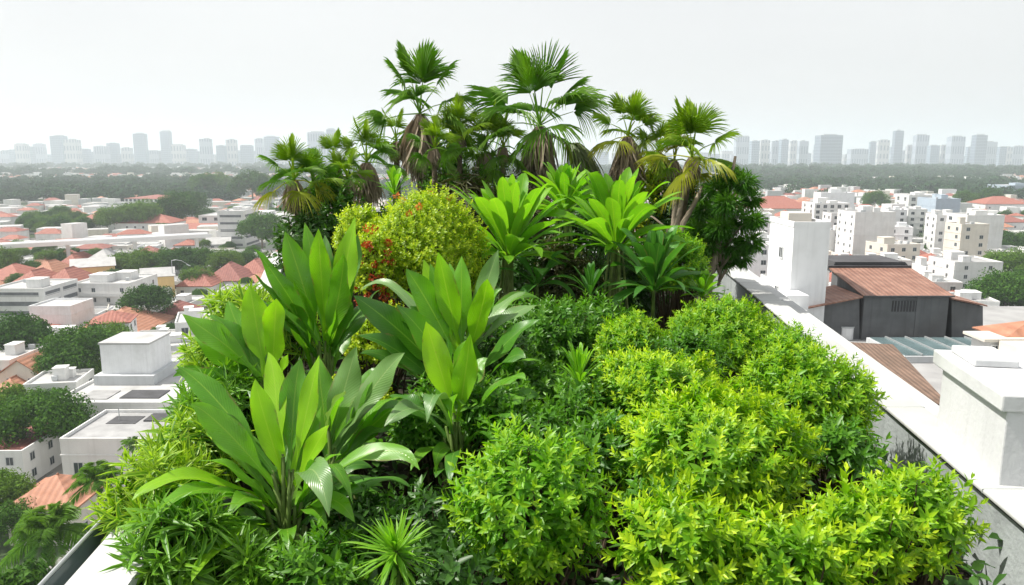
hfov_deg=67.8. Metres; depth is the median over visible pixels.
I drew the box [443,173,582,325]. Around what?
rosette plant
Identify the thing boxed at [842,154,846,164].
tower block
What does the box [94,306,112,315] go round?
house
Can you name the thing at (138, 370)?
white building
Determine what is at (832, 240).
apartment building
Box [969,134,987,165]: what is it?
tower block
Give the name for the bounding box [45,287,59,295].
window
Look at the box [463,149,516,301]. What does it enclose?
shrub
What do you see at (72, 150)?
tower block
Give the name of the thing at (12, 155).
tower block
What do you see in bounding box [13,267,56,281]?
house
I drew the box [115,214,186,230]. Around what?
house
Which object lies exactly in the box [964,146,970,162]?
tower block
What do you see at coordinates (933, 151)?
tower block
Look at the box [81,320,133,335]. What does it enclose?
tree
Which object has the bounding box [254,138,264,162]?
tower block
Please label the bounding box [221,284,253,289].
house
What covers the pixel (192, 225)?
house
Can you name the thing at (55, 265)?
house
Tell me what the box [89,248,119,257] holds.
house
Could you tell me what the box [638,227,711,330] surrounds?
bush
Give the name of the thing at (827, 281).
apartment building
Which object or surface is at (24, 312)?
window
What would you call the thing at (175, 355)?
house
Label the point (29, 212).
tree
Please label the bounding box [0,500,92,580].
feather palm
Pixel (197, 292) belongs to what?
tree
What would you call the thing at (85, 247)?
house
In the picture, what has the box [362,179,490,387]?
flowering bush
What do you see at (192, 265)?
tree
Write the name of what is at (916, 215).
apartment building
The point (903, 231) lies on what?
apartment building
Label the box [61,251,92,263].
house
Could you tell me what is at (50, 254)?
tree
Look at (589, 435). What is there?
shrub
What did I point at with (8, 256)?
tree
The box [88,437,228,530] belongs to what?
striped shrub
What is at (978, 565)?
ground cover
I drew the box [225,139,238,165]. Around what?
tower block
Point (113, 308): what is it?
house
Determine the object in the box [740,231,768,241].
apartment building
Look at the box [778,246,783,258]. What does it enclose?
window
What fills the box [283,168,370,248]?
shrub
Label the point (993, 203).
house
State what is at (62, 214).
tree
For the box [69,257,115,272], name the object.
house
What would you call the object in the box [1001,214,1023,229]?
house
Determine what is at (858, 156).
tower block
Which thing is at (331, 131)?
tower block
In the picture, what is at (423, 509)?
shrub
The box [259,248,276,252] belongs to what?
house
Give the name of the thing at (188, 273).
tree
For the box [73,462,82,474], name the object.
window
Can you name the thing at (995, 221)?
apartment building
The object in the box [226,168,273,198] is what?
tree
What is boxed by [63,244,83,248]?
house
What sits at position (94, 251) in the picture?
tree
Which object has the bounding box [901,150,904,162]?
tower block
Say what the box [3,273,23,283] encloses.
tree
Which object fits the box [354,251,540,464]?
broadleaf plant
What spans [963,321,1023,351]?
white roof house
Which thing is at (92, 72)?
sky
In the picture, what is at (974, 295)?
house
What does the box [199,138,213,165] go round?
tower block
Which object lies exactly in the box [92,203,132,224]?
tree
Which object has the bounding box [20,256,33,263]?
house
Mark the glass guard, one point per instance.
(71, 562)
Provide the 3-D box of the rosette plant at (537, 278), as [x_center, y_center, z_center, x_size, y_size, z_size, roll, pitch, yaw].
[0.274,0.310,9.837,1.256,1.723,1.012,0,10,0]
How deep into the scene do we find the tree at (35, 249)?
364.78 m
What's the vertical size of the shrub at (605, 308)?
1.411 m
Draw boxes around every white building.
[28,298,94,328]
[59,408,171,492]
[70,332,189,417]
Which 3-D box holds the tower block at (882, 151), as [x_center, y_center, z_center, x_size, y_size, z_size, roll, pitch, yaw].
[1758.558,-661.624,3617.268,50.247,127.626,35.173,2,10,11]
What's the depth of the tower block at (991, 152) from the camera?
3818.68 m
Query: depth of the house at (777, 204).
600.33 m
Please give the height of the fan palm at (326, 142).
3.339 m
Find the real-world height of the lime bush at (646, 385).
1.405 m
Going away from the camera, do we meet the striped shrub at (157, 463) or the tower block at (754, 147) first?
the striped shrub at (157, 463)
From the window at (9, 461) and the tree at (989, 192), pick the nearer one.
the window at (9, 461)
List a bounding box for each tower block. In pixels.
[0,150,9,163]
[7,149,15,163]
[14,143,30,164]
[30,146,36,163]
[32,143,47,163]
[49,135,67,165]
[63,139,82,166]
[82,149,91,164]
[93,145,110,164]
[106,142,120,163]
[121,147,133,163]
[132,133,148,163]
[149,150,161,163]
[159,130,172,164]
[171,144,186,163]
[186,149,197,164]
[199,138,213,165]
[216,145,226,162]
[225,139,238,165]
[240,145,254,165]
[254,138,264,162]
[264,136,279,163]
[280,146,290,164]
[307,131,326,162]
[326,128,336,162]
[361,153,374,164]
[597,152,608,164]
[702,152,711,163]
[711,154,719,164]
[720,151,732,160]
[733,136,749,164]
[748,140,759,164]
[759,139,769,164]
[770,140,778,164]
[778,139,788,164]
[787,140,796,165]
[796,140,808,163]
[807,153,810,164]
[813,134,842,163]
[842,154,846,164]
[846,149,868,165]
[868,141,876,164]
[875,139,889,164]
[888,146,891,164]
[890,129,903,163]
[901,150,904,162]
[904,145,911,164]
[911,134,929,163]
[926,145,939,164]
[938,145,945,163]
[944,136,965,164]
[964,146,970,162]
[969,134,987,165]
[985,141,997,165]
[995,146,1006,165]
[1005,146,1012,164]
[1010,145,1023,165]
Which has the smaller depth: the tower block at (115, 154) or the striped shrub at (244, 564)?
the striped shrub at (244, 564)
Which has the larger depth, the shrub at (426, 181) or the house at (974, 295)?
the house at (974, 295)
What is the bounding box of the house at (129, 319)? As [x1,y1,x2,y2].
[85,310,137,331]
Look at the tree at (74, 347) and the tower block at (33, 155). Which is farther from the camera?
the tower block at (33, 155)
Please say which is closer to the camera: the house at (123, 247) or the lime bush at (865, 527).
the lime bush at (865, 527)
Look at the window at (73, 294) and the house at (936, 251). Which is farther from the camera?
the house at (936, 251)
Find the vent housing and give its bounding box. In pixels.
[933,345,1023,486]
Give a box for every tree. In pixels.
[0,245,24,268]
[0,309,61,351]
[0,381,36,412]
[0,385,97,449]
[0,467,39,504]
[0,496,41,545]
[0,558,53,584]
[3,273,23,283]
[13,247,31,256]
[15,214,34,227]
[21,210,41,216]
[22,260,41,267]
[23,217,46,232]
[28,248,58,261]
[29,247,45,254]
[31,221,46,231]
[31,353,82,374]
[34,213,49,218]
[34,319,117,372]
[36,210,58,216]
[39,239,57,249]
[43,387,64,394]
[44,214,69,226]
[49,212,73,219]
[50,204,71,213]
[51,249,71,260]
[67,210,84,219]
[73,216,97,227]
[80,354,101,374]
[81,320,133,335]
[88,247,100,253]
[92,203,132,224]
[92,215,116,230]
[106,267,120,271]
[108,250,131,269]
[114,283,178,312]
[118,198,165,222]
[121,245,160,270]
[146,245,182,269]
[152,188,203,216]
[163,209,188,219]
[164,246,201,269]
[166,322,174,328]
[178,265,214,281]
[179,263,201,272]
[181,190,212,216]
[186,171,223,191]
[190,247,217,267]
[192,288,207,294]
[196,207,214,217]
[199,238,210,247]
[205,245,245,272]
[212,170,231,184]
[223,241,236,247]
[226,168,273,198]
[235,210,282,248]
[236,277,253,283]
[238,248,258,265]
[245,245,261,251]
[253,173,283,198]
[650,173,704,286]
[685,156,770,301]
[860,189,891,205]
[952,189,980,202]
[962,267,1023,305]
[978,186,1005,198]
[983,247,1023,271]
[997,209,1012,214]
[998,280,1023,305]
[1002,230,1023,247]
[1007,267,1023,276]
[1017,230,1023,243]
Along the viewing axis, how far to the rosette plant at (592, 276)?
9.07 m
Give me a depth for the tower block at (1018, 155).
3888.71 m
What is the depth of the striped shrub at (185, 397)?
5.98 m
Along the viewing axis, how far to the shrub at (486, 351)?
7.47 m
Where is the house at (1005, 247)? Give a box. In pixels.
[1001,245,1023,250]
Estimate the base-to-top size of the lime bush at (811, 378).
1.478 m
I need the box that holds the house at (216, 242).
[205,237,231,247]
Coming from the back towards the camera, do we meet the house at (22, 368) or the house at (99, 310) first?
the house at (99, 310)
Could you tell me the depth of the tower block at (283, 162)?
3666.77 m
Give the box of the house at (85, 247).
[75,243,116,251]
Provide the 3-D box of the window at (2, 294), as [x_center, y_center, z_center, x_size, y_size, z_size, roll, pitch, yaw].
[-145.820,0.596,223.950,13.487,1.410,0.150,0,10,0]
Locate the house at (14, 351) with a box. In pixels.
[0,341,45,370]
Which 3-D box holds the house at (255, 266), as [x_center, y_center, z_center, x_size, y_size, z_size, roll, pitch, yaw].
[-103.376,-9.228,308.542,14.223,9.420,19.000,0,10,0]
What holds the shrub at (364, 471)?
on the soil
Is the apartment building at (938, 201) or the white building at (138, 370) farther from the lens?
the apartment building at (938, 201)
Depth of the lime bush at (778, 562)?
3.84 m
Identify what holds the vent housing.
on the garden building at (909, 421)
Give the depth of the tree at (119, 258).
305.44 m
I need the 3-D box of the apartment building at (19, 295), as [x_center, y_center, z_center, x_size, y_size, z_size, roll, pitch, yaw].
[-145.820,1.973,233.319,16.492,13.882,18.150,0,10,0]
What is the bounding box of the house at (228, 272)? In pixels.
[214,261,252,286]
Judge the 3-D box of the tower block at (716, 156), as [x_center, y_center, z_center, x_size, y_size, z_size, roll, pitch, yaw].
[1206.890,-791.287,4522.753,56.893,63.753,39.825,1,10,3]
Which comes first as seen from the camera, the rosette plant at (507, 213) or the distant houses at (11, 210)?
the rosette plant at (507, 213)
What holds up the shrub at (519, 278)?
on the soil
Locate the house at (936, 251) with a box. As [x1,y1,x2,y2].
[922,248,942,255]
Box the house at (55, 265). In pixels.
[36,259,69,272]
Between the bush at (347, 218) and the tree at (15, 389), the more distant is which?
the tree at (15, 389)
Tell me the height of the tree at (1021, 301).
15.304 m
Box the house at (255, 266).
[243,258,263,274]
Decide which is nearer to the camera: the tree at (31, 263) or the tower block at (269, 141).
the tree at (31, 263)
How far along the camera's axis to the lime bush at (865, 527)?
4.04 m
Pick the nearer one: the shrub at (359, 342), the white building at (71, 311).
the shrub at (359, 342)
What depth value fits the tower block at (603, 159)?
4394.43 m
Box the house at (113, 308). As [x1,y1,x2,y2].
[107,303,151,311]
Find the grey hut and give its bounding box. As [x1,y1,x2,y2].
[808,255,987,339]
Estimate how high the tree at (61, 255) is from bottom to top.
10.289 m
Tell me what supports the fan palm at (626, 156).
on the soil
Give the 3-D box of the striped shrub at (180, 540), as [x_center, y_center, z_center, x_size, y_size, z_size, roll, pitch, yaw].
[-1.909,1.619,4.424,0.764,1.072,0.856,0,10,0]
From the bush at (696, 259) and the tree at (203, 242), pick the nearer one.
the bush at (696, 259)
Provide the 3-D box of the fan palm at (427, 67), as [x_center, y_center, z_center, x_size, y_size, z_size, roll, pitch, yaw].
[-1.719,-2.083,13.953,2.441,4.983,2.441,0,10,0]
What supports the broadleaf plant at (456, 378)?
on the soil
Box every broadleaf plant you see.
[132,352,419,581]
[173,285,352,515]
[253,217,378,455]
[275,347,403,536]
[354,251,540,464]
[373,322,544,510]
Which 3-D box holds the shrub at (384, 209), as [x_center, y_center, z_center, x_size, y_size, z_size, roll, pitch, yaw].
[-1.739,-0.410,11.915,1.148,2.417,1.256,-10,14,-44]
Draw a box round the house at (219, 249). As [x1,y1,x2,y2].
[208,248,234,251]
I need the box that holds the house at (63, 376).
[22,364,93,391]
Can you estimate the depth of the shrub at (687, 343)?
7.45 m
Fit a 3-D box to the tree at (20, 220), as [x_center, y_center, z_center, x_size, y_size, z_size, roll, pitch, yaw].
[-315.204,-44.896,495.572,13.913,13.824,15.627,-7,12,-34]
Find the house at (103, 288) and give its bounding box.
[78,270,157,306]
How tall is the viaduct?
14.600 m
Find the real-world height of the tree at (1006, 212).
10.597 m
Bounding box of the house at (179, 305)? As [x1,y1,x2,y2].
[158,300,201,315]
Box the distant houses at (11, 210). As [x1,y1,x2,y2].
[0,165,1023,248]
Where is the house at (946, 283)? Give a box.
[922,270,962,290]
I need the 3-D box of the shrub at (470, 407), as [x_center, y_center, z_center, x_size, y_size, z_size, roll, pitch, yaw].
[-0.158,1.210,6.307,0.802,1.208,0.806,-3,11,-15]
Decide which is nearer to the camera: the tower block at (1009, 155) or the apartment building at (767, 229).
the apartment building at (767, 229)
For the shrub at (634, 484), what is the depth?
4.53 m
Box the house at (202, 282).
[175,269,222,295]
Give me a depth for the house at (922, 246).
357.03 m
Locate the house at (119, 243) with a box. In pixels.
[104,242,132,243]
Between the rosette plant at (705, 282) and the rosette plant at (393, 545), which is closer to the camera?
the rosette plant at (393, 545)
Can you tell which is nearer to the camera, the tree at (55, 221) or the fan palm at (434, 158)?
the fan palm at (434, 158)
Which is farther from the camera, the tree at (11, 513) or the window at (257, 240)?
the window at (257, 240)
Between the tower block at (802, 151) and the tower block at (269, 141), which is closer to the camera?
the tower block at (802, 151)
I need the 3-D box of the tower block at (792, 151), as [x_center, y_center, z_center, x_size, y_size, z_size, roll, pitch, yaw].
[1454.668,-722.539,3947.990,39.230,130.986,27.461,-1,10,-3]
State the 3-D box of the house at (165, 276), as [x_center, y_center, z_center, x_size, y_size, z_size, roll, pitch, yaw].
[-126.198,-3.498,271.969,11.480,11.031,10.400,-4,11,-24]
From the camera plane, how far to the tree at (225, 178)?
960.11 m
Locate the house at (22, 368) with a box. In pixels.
[0,351,42,383]
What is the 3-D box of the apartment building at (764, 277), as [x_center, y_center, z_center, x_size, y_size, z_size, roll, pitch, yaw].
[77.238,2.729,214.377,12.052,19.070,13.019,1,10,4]
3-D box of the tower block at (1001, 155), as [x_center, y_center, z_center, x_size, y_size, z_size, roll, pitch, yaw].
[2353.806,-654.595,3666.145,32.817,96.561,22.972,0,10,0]
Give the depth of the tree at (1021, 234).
379.92 m
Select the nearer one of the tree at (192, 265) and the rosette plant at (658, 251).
the rosette plant at (658, 251)
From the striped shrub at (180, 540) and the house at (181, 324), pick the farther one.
the house at (181, 324)
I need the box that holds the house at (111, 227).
[87,213,114,231]
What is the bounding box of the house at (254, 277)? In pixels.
[249,272,262,283]
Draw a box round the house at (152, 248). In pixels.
[145,245,158,252]
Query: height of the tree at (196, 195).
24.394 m
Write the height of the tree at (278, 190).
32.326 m
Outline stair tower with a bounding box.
[767,211,830,321]
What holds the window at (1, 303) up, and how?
in the apartment building at (19, 295)
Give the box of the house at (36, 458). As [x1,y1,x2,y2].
[0,423,61,482]
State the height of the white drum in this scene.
1.050 m
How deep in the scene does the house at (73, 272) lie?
277.65 m
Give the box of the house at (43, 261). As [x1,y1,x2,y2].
[34,255,48,264]
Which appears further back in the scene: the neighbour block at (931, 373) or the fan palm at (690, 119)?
the neighbour block at (931, 373)
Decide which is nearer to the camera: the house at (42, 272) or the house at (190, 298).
the house at (190, 298)
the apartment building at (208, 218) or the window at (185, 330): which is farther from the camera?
the apartment building at (208, 218)
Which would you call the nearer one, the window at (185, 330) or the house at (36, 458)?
the house at (36, 458)
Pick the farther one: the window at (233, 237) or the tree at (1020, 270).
the window at (233, 237)
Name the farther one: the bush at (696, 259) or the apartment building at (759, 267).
the apartment building at (759, 267)
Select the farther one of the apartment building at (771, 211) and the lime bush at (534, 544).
the apartment building at (771, 211)
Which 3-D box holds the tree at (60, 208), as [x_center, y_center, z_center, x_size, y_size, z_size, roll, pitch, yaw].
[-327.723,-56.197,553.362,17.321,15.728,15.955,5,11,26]
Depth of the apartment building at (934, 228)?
360.03 m
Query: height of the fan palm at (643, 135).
3.646 m
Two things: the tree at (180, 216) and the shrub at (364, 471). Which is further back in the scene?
the tree at (180, 216)
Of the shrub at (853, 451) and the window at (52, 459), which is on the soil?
the shrub at (853, 451)
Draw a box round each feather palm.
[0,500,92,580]
[62,459,120,507]
[118,436,142,471]
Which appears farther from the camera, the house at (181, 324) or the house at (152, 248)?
the house at (152, 248)
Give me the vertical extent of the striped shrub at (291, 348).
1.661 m
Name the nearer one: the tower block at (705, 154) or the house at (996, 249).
the house at (996, 249)
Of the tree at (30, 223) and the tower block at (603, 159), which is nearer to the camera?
the tree at (30, 223)
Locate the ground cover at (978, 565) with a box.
[211,280,1006,584]
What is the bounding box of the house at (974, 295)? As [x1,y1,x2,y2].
[950,289,999,305]
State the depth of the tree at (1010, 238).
360.87 m
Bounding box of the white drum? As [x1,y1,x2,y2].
[841,327,853,339]
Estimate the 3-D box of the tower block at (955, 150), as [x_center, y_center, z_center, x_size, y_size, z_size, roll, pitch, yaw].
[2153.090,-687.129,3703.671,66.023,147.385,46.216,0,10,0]
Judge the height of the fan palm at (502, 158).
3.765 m
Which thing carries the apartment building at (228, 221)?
on the ground at (6, 548)
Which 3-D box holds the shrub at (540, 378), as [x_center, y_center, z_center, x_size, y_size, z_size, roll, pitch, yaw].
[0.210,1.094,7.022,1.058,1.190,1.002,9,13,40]
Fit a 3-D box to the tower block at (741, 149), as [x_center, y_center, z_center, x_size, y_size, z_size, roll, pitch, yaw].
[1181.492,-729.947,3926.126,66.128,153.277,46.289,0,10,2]
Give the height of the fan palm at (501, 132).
3.894 m
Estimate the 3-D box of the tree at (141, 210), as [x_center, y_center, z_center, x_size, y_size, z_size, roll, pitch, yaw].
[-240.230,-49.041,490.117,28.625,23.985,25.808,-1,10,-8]
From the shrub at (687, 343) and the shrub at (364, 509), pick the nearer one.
the shrub at (364, 509)
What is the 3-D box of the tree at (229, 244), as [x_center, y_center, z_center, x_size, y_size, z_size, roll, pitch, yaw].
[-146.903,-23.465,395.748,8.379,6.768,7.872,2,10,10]
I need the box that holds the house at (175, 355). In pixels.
[171,352,197,359]
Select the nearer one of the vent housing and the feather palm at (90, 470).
the vent housing
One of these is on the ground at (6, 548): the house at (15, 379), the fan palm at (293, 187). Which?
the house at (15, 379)
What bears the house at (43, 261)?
on the ground at (6, 548)
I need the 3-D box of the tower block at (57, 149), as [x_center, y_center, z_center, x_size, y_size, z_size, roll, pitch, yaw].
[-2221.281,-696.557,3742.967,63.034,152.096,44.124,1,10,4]
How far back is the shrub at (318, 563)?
4.33 m
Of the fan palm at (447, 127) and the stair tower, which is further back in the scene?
the stair tower
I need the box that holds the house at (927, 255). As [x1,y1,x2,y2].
[920,253,936,260]
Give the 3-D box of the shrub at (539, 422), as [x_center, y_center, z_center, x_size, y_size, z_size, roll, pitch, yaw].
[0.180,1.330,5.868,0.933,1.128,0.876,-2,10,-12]
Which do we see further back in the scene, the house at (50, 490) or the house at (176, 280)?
the house at (176, 280)
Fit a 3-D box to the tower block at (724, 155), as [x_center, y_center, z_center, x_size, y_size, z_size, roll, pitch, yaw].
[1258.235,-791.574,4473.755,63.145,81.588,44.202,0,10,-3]
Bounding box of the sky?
[0,0,1023,157]
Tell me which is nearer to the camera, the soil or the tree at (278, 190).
the soil
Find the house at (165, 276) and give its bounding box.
[139,266,175,296]
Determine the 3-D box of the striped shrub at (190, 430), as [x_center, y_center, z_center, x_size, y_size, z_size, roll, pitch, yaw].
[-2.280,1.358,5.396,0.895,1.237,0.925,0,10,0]
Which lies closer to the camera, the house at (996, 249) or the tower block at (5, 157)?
the house at (996, 249)
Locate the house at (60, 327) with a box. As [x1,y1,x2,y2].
[52,325,82,364]
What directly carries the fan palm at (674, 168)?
on the soil
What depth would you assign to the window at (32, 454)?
118.33 m
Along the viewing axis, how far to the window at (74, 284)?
237.04 m
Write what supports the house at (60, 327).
on the ground at (6, 548)
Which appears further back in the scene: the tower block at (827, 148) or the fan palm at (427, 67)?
the tower block at (827, 148)
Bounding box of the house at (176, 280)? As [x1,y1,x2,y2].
[174,276,179,290]
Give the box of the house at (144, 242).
[124,241,160,245]
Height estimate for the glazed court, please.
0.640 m
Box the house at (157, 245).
[137,243,163,249]
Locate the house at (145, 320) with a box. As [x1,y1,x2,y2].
[78,306,175,331]
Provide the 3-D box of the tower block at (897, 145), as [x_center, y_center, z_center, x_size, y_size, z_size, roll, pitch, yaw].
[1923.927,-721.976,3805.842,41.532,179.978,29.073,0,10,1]
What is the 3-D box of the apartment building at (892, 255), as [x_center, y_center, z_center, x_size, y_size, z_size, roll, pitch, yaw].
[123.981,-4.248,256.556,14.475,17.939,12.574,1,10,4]
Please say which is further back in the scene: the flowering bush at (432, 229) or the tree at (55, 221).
the tree at (55, 221)
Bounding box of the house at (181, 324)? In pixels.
[175,305,209,335]
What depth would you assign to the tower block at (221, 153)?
3677.79 m
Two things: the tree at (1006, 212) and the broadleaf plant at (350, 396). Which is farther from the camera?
the tree at (1006, 212)
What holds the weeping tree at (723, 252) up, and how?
on the soil
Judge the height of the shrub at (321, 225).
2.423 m
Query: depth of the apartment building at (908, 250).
295.79 m
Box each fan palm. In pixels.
[252,133,335,236]
[273,147,344,346]
[304,128,363,185]
[317,147,375,306]
[338,116,408,211]
[351,38,480,266]
[370,107,407,305]
[403,113,462,208]
[427,109,478,163]
[429,93,495,182]
[444,100,523,256]
[462,39,614,197]
[469,113,531,185]
[588,90,665,273]
[631,117,681,320]
[634,96,742,325]
[642,126,706,220]
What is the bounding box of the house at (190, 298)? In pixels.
[161,293,205,308]
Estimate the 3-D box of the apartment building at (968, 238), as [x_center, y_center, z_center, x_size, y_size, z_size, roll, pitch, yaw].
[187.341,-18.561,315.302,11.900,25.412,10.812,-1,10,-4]
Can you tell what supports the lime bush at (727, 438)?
on the soil
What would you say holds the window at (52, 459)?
in the house at (36, 458)
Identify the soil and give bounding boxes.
[232,285,978,584]
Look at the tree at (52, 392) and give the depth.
145.02 m
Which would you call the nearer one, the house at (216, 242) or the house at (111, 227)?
the house at (216, 242)
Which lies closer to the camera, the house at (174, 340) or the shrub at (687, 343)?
the shrub at (687, 343)
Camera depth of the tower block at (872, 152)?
3972.79 m
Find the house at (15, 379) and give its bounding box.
[0,375,26,391]
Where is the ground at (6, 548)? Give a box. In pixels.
[0,158,1023,574]
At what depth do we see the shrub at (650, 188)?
13.01 m
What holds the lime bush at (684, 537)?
on the soil
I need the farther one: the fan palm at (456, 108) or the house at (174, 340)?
the house at (174, 340)
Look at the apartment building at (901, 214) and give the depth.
392.36 m
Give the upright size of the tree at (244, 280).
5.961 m
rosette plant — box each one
[340,507,440,584]
[369,166,411,307]
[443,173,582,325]
[499,250,581,302]
[523,162,596,256]
[544,167,693,312]
[556,341,608,411]
[566,261,611,378]
[601,225,713,324]
[681,269,722,305]
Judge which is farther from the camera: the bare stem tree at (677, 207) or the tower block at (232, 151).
the tower block at (232, 151)
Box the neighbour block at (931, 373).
[848,306,1023,393]
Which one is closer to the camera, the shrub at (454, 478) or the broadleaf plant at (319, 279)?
the shrub at (454, 478)
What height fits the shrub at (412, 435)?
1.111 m
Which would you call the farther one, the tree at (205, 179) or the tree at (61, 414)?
the tree at (205, 179)
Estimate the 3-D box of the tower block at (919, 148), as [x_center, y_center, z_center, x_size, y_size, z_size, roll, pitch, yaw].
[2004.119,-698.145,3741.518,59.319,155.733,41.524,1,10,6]
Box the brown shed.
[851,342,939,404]
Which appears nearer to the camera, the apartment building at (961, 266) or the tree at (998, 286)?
the tree at (998, 286)
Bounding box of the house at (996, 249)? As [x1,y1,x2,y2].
[987,244,1011,252]
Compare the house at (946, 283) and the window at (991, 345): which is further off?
the house at (946, 283)
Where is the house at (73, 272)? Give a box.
[52,266,92,280]
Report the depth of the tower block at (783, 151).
3760.19 m
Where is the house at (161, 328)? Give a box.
[139,325,174,332]
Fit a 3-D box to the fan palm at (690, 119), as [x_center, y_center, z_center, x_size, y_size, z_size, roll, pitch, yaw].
[2.947,-1.187,12.170,1.639,3.854,1.761,-6,12,-31]
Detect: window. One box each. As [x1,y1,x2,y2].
[0,292,38,296]
[0,302,38,305]
[0,311,28,315]
[5,457,13,465]
[29,450,35,460]
[31,466,37,476]
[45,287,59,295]
[47,439,52,449]
[49,455,54,465]
[63,283,76,290]
[64,291,77,297]
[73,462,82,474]
[181,327,188,333]
[219,215,240,216]
[220,222,238,223]
[220,229,237,231]
[221,236,242,238]
[247,239,258,244]
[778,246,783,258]
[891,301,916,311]
[989,344,998,348]
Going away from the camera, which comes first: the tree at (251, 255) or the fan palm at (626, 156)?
the fan palm at (626, 156)
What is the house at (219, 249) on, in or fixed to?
on the ground at (6, 548)
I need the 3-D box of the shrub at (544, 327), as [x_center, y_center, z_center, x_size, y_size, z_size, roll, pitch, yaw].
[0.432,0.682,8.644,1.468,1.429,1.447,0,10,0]
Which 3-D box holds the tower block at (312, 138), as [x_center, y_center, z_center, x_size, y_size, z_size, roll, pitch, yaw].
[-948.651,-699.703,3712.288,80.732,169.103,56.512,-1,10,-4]
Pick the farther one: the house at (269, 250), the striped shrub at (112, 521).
the house at (269, 250)
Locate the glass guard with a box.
[38,511,115,584]
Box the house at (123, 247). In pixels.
[110,243,137,249]
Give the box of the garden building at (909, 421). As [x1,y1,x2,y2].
[65,251,1023,584]
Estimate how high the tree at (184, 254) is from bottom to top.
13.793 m
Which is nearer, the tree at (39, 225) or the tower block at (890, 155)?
the tree at (39, 225)
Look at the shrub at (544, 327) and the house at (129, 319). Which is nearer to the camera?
the shrub at (544, 327)
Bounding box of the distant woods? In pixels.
[0,161,1023,201]
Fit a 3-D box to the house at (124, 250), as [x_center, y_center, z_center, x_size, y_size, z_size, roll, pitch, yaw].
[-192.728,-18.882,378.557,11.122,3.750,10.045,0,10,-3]
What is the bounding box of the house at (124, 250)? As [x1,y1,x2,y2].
[113,249,138,252]
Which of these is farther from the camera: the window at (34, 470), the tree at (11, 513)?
the window at (34, 470)
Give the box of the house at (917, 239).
[912,237,922,242]
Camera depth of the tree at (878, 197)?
687.07 m
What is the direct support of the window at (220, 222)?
in the apartment building at (228, 221)
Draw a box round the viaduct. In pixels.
[0,232,211,256]
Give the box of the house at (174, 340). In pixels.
[170,332,194,351]
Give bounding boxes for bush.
[331,202,392,373]
[353,221,401,370]
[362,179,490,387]
[435,413,623,584]
[580,370,830,562]
[585,339,732,457]
[592,307,671,373]
[601,473,770,584]
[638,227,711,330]
[660,292,793,401]
[698,489,878,584]
[733,333,890,504]
[760,318,824,387]
[777,462,938,584]
[836,454,990,584]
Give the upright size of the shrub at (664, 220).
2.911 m
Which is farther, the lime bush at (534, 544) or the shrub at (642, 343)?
the shrub at (642, 343)
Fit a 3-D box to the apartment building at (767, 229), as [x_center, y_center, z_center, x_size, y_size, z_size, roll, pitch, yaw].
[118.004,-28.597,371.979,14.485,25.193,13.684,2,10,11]
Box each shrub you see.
[82,466,194,541]
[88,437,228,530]
[97,485,246,584]
[126,402,254,556]
[156,355,263,512]
[172,317,277,487]
[196,519,296,584]
[197,278,271,319]
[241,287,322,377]
[259,515,377,584]
[263,196,343,366]
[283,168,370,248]
[316,475,414,584]
[332,374,394,475]
[344,300,406,394]
[368,189,433,306]
[384,371,474,504]
[385,474,477,584]
[391,528,511,584]
[416,144,473,215]
[427,166,497,296]
[451,369,539,466]
[452,441,532,576]
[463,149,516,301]
[473,394,586,512]
[477,321,545,386]
[486,347,590,427]
[487,168,562,272]
[491,290,603,380]
[494,236,580,305]
[519,233,607,318]
[529,363,639,499]
[546,174,632,275]
[546,286,652,392]
[561,401,644,579]
[581,243,674,322]
[594,324,689,433]
[613,469,696,584]
[632,161,669,320]
[638,174,728,313]
[657,317,739,384]
[782,407,893,503]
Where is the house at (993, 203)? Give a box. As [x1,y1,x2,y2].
[966,196,1023,211]
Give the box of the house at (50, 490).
[0,473,111,545]
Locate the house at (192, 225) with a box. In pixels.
[185,223,217,228]
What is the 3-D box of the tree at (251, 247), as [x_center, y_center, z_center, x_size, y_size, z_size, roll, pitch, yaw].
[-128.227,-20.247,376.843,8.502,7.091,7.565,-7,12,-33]
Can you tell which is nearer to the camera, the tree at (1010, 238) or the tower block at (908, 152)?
the tree at (1010, 238)
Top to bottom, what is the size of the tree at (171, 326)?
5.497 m
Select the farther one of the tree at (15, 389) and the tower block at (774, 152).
the tower block at (774, 152)
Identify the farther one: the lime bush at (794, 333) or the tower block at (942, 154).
the tower block at (942, 154)
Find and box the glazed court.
[866,336,971,362]
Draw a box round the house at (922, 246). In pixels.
[919,243,926,251]
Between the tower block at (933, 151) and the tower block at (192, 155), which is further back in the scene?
the tower block at (192, 155)
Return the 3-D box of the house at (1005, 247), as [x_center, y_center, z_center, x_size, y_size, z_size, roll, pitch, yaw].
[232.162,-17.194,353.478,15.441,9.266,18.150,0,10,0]
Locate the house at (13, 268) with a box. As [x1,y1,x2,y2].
[0,263,35,280]
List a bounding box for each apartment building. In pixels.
[0,277,78,322]
[123,194,170,204]
[198,210,292,222]
[217,206,259,247]
[738,208,771,235]
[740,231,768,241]
[741,241,768,276]
[742,206,774,215]
[760,274,766,281]
[801,197,849,219]
[813,189,854,208]
[822,208,852,227]
[826,270,829,285]
[829,225,836,251]
[835,205,895,254]
[865,236,920,260]
[866,252,911,265]
[881,206,906,224]
[894,222,913,241]
[895,192,931,205]
[902,206,927,236]
[912,256,927,272]
[917,194,960,212]
[923,209,952,250]
[927,250,1002,289]
[942,217,989,256]
[946,208,1004,248]
[987,183,1023,190]
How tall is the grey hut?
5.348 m
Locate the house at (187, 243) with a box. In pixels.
[173,239,199,247]
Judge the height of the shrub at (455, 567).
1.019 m
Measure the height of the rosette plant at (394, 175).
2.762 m
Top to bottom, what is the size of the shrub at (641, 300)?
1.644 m
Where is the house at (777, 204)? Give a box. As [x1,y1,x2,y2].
[760,196,801,212]

